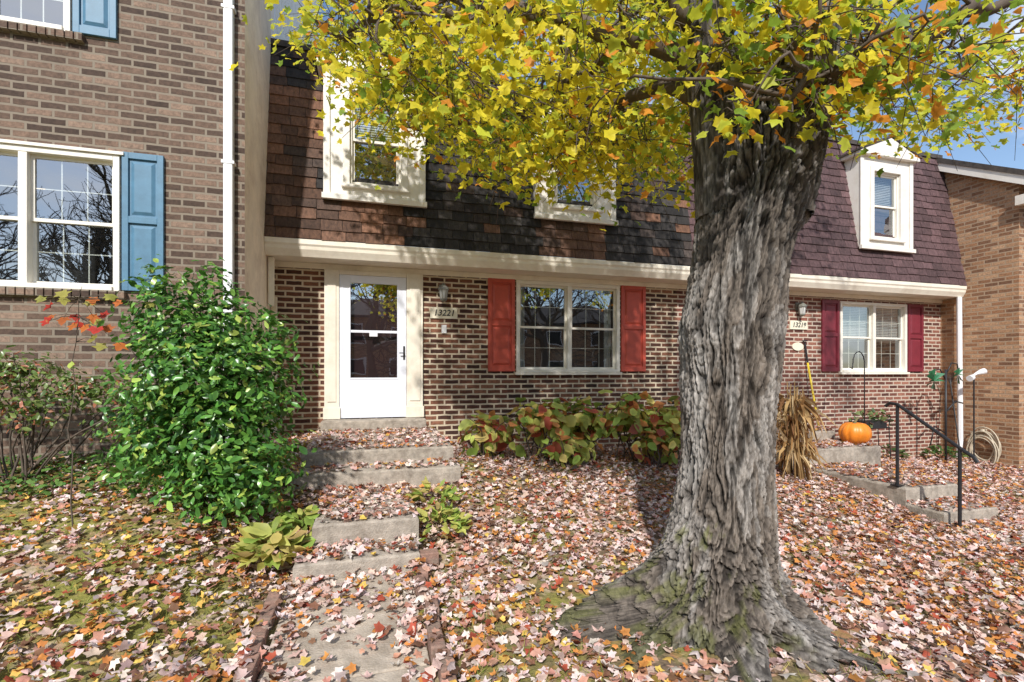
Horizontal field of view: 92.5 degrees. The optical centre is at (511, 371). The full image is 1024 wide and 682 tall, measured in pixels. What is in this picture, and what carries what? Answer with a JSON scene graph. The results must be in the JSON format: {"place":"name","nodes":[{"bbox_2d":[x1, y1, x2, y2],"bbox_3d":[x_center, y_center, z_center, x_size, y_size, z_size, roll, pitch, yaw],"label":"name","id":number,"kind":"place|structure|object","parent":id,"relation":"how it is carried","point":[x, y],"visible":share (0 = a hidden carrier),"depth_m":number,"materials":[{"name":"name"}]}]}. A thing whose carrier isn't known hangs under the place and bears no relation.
{"place":"outdoors","nodes":[
{"label":"outdoors","id":0,"kind":"place"},
{"bbox_2d":[257,571,433,681],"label":"concrete path","id":1,"kind":"structure","parent":0,"point":[377,660],"depth_m":2.55,"materials":[{"name":"grey concrete"}]},
{"bbox_2d":[0,438,1023,681],"bbox_3d":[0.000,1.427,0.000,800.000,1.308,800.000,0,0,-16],"label":"ground","id":2,"kind":"structure","parent":0,"point":[549,661],"depth_m":3.20,"materials":[{"name":"brown plant"}]},
{"bbox_2d":[0,345,155,487],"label":"olive shrub","id":3,"kind":"object","parent":2,"relation":"on","point":[25,370],"visible":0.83,"depth_m":4.13,"materials":[{"name":"green plant"}]},
{"bbox_2d":[0,447,187,501],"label":"ground cover ivy","id":4,"kind":"object","parent":2,"relation":"on","point":[12,486],"visible":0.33,"depth_m":4.13,"materials":[{"name":"green plant"}]},
{"bbox_2d":[35,287,156,526],"bbox_3d":[-3.088,0.278,3.547,0.730,1.801,0.487,0,0,12],"label":"maple sapling","id":5,"kind":"object","parent":2,"relation":"on","point":[94,319],"visible":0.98,"depth_m":3.56,"materials":[{"name":"red plant"}]},
{"bbox_2d":[0,0,323,461],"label":"brick townhouse","id":6,"kind":"structure","parent":2,"relation":"on","point":[131,131],"depth_m":4.92,"materials":[{"name":"brick"}]},
{"bbox_2d":[0,0,71,30],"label":"window frame","id":7,"kind":"structure","parent":6,"relation":"in","point":[67,4],"depth_m":4.70,"materials":[{"name":"paint"}]},
{"bbox_2d":[0,143,120,290],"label":"window frame","id":8,"kind":"structure","parent":6,"relation":"in","point":[25,225],"depth_m":4.66,"materials":[{"name":"paint"}]},
{"bbox_2d":[67,254,326,527],"bbox_3d":[-2.358,0.131,3.913,1.690,2.159,1.398,0,0,-16],"label":"evergreen shrub","id":9,"kind":"object","parent":2,"relation":"on","point":[228,474],"visible":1,"depth_m":3.70,"materials":[{"name":"green plant"}]},
{"bbox_2d":[233,591,281,681],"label":"brick edging","id":10,"kind":"object","parent":2,"relation":"on","point":[267,614],"visible":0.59,"depth_m":2.58,"materials":[{"name":"brown brick"}]},
{"bbox_2d":[224,515,315,571],"bbox_3d":[-1.708,1.199,3.464,0.608,0.307,0.548,0,0,-16],"label":"hosta plant","id":11,"kind":"object","parent":2,"relation":"on","point":[257,541],"visible":0.96,"depth_m":3.40,"materials":[{"name":"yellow plant"}]},
{"bbox_2d":[261,451,292,475],"bbox_3d":[-2.349,0.845,4.536,0.539,0.237,0.518,0,0,31],"label":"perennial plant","id":12,"kind":"object","parent":2,"relation":"on","point":[280,460],"visible":0.07,"depth_m":4.63,"materials":[{"name":"green plant"}]},
{"bbox_2d":[268,504,321,537],"bbox_3d":[-1.647,1.169,3.828,0.432,0.204,0.476,0,0,33],"label":"perennial plant","id":13,"kind":"object","parent":2,"relation":"on","point":[309,515],"visible":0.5,"depth_m":3.83,"materials":[{"name":"green plant"}]},
{"bbox_2d":[288,417,460,582],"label":"concrete steps","id":14,"kind":"structure","parent":2,"relation":"on","point":[387,528],"depth_m":4.71,"materials":[{"name":"grey concrete"}]},
{"bbox_2d":[419,548,438,566],"bbox_3d":[-0.620,1.390,3.643,0.140,0.120,0.100,0,0,-16],"label":"loose brick","id":15,"kind":"object","parent":2,"relation":"on","point":[431,555],"visible":0.62,"depth_m":3.61,"materials":[{"name":"red brick"}]},
{"bbox_2d":[413,561,456,681],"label":"brick edging","id":16,"kind":"object","parent":2,"relation":"on","point":[433,646],"visible":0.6,"depth_m":2.56,"materials":[{"name":"red brick"}]},
{"bbox_2d":[417,501,472,541],"bbox_3d":[-0.601,1.209,4.043,0.591,0.230,0.530,0,0,-16],"label":"perennial plant","id":17,"kind":"object","parent":2,"relation":"on","point":[455,514],"visible":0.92,"depth_m":4.08,"materials":[{"name":"green plant"}]},
{"bbox_2d":[264,38,692,447],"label":"brick townhouse","id":18,"kind":"structure","parent":2,"relation":"on","point":[444,339],"depth_m":7.04,"materials":[{"name":"brick"}]},
{"bbox_2d":[340,274,405,417],"bbox_3d":[-1.950,-0.354,6.899,0.903,1.988,0.041,0,0,-16],"label":"storm door","id":19,"kind":"structure","parent":18,"relation":"in","point":[359,397],"depth_m":6.87,"materials":[{"name":"white metal"}]},
{"bbox_2d":[351,283,396,377],"bbox_3d":[-1.984,-0.378,7.015,0.903,2.055,0.040,0,0,-16],"label":"inner door","id":20,"kind":"structure","parent":18,"relation":"in","point":[373,306],"depth_m":7.00,"materials":[{"name":"paint"}]},
{"bbox_2d":[350,96,400,188],"bbox_3d":[-1.839,-3.100,6.610,0.660,1.220,0.120,0,0,-16],"label":"window frame","id":21,"kind":"structure","parent":18,"relation":"in","point":[399,161],"depth_m":6.54,"materials":[{"name":"paint"}]},
{"bbox_2d":[516,280,619,371],"bbox_3d":[0.900,-0.705,7.793,1.764,1.410,0.150,0,0,-16],"label":"window frame","id":22,"kind":"structure","parent":18,"relation":"in","point":[568,286],"depth_m":7.75,"materials":[{"name":"paint"}]},
{"bbox_2d":[556,174,594,208],"bbox_3d":[0.949,-3.100,7.427,0.660,1.220,0.120,0,0,-16],"label":"window frame","id":23,"kind":"structure","parent":18,"relation":"in","point":[593,195],"depth_m":7.42,"materials":[{"name":"paint"}]},
{"bbox_2d":[0,423,1023,681],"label":"fallen leaves","id":24,"kind":"object","parent":2,"relation":"on","point":[882,621],"visible":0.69,"depth_m":3.40,"materials":[{"name":"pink plant"}]},
{"bbox_2d":[405,476,465,509],"bbox_3d":[-0.702,1.089,4.490,0.521,0.217,0.486,0,0,9],"label":"perennial plant","id":25,"kind":"object","parent":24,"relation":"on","point":[416,494],"visible":0.93,"depth_m":4.43,"materials":[{"name":"green plant"}]},
{"bbox_2d":[457,390,680,469],"bbox_3d":[1.061,0.778,6.445,3.568,1.095,1.139,0,0,-16],"label":"hydrangea shrub","id":26,"kind":"object","parent":2,"relation":"on","point":[570,433],"visible":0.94,"depth_m":6.30,"materials":[{"name":"green plant"}]},
{"bbox_2d":[229,0,1023,681],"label":"maple tree","id":27,"kind":"object","parent":2,"relation":"on","point":[763,110],"visible":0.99,"depth_m":2.80,"materials":[{"name":"yellow plant"}]},
{"bbox_2d":[775,381,835,479],"bbox_3d":[3.801,0.771,6.618,0.874,1.292,0.870,0,0,-16],"label":"corn stalk bundle","id":28,"kind":"object","parent":2,"relation":"on","point":[794,438],"visible":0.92,"depth_m":6.48,"materials":[{"name":"beige plant"}]},
{"bbox_2d":[677,109,966,456],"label":"brick townhouse","id":29,"kind":"structure","parent":2,"relation":"on","point":[866,234],"depth_m":9.29,"materials":[{"name":"brick"}]},
{"bbox_2d":[802,340,818,425],"bbox_3d":[5.555,0.370,8.978,0.327,1.920,0.266,0,0,-16],"label":"broom","id":30,"kind":"object","parent":29,"relation":"attached to","point":[810,379],"visible":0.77,"depth_m":9.01,"materials":[{"name":"plastic"}]},
{"bbox_2d":[840,301,906,371],"bbox_3d":[7.056,-0.675,9.598,1.730,1.350,0.150,0,0,-16],"label":"window frame","id":31,"kind":"structure","parent":29,"relation":"in","point":[872,341],"depth_m":9.57,"materials":[{"name":"paint"}]},
{"bbox_2d":[875,172,897,239],"bbox_3d":[6.966,-3.100,9.191,0.660,1.220,0.120,0,0,-16],"label":"window frame","id":32,"kind":"structure","parent":29,"relation":"in","point":[883,174],"depth_m":9.25,"materials":[{"name":"paint"}]},
{"bbox_2d":[850,351,864,423],"bbox_3d":[5.887,0.640,8.343,0.322,1.994,0.018,0,0,-16],"label":"shepherd hook","id":33,"kind":"object","parent":2,"relation":"on","point":[864,379],"visible":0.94,"depth_m":8.38,"materials":[{"name":"black metal"}]},
{"bbox_2d":[851,418,890,458],"bbox_3d":[6.362,1.186,8.691,0.705,0.752,0.216,0,0,-16],"label":"wire planter stand","id":34,"kind":"object","parent":2,"relation":"on","point":[878,424],"visible":0.59,"depth_m":8.65,"materials":[{"name":"black metal"}]},
{"bbox_2d":[848,408,893,427],"bbox_3d":[6.361,0.831,8.703,0.836,0.385,0.407,0,0,-16],"label":"planter plant","id":35,"kind":"object","parent":34,"relation":"on","point":[872,417],"visible":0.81,"depth_m":8.63,"materials":[{"name":"green plant"}]},
{"bbox_2d":[775,428,997,526],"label":"concrete steps","id":36,"kind":"structure","parent":2,"relation":"on","point":[871,455],"depth_m":6.01,"materials":[{"name":"grey concrete"}]},
{"bbox_2d":[838,417,871,443],"bbox_3d":[5.337,0.900,7.630,0.436,0.413,0.438,0,0,-16],"label":"pumpkin","id":37,"kind":"object","parent":36,"relation":"on","point":[855,431],"visible":0.94,"depth_m":7.49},
{"bbox_2d":[884,401,978,526],"bbox_3d":[4.741,1.025,5.582,0.100,1.330,0.980,0,0,-16],"label":"iron handrail","id":38,"kind":"object","parent":36,"relation":"on","point":[944,437],"visible":0.93,"depth_m":5.54,"materials":[{"name":"black metal"}]},
{"bbox_2d":[879,444,910,457],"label":"perennial plant","id":39,"kind":"object","parent":2,"relation":"on","point":[901,453],"visible":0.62,"depth_m":9.02,"materials":[{"name":"green plant"}]},
{"bbox_2d":[819,157,1023,467],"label":"brick townhouse","id":40,"kind":"structure","parent":2,"relation":"on","point":[987,204],"depth_m":9.31,"materials":[{"name":"brick"}]},
{"bbox_2d":[919,445,968,457],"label":"perennial plant","id":41,"kind":"object","parent":2,"relation":"on","point":[934,449],"visible":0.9,"depth_m":9.41,"materials":[{"name":"green plant"}]},
{"bbox_2d":[925,363,964,460],"bbox_3d":[8.056,0.806,9.130,1.021,1.970,0.090,0,0,-16],"label":"bird feeder stand","id":42,"kind":"object","parent":2,"relation":"on","point":[934,377],"visible":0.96,"depth_m":9.13,"materials":[{"name":"metal"}]},
{"bbox_2d":[947,372,959,445],"bbox_3d":[8.723,0.905,9.683,0.203,1.796,0.552,0,0,34],"label":"garden rake","id":43,"kind":"object","parent":2,"relation":"on","point":[950,380],"visible":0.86,"depth_m":9.70,"materials":[{"name":"black metal"}]},
{"bbox_2d":[966,368,986,461],"bbox_3d":[8.640,0.865,9.109,0.438,1.873,0.129,0,0,-16],"label":"garden floodlight","id":44,"kind":"object","parent":2,"relation":"on","point":[978,372],"visible":0.97,"depth_m":9.13,"materials":[{"name":"white metal"}]},
{"bbox_2d":[966,426,1001,463],"bbox_3d":[8.952,1.459,9.098,0.249,0.845,0.947,0,0,1],"label":"garden hose","id":45,"kind":"object","parent":2,"relation":"on","point":[996,451],"visible":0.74,"depth_m":9.22,"materials":[{"name":"rubber"}]},
{"bbox_2d":[318,0,1023,265],"label":"sky","id":46,"kind":"structure","parent":0,"point":[1005,156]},
{"bbox_2d":[945,520,1023,546],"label":"concrete path","id":47,"kind":"structure","parent":0,"point":[991,523],"depth_m":5.24,"materials":[{"name":"grey concrete"}]}
]}

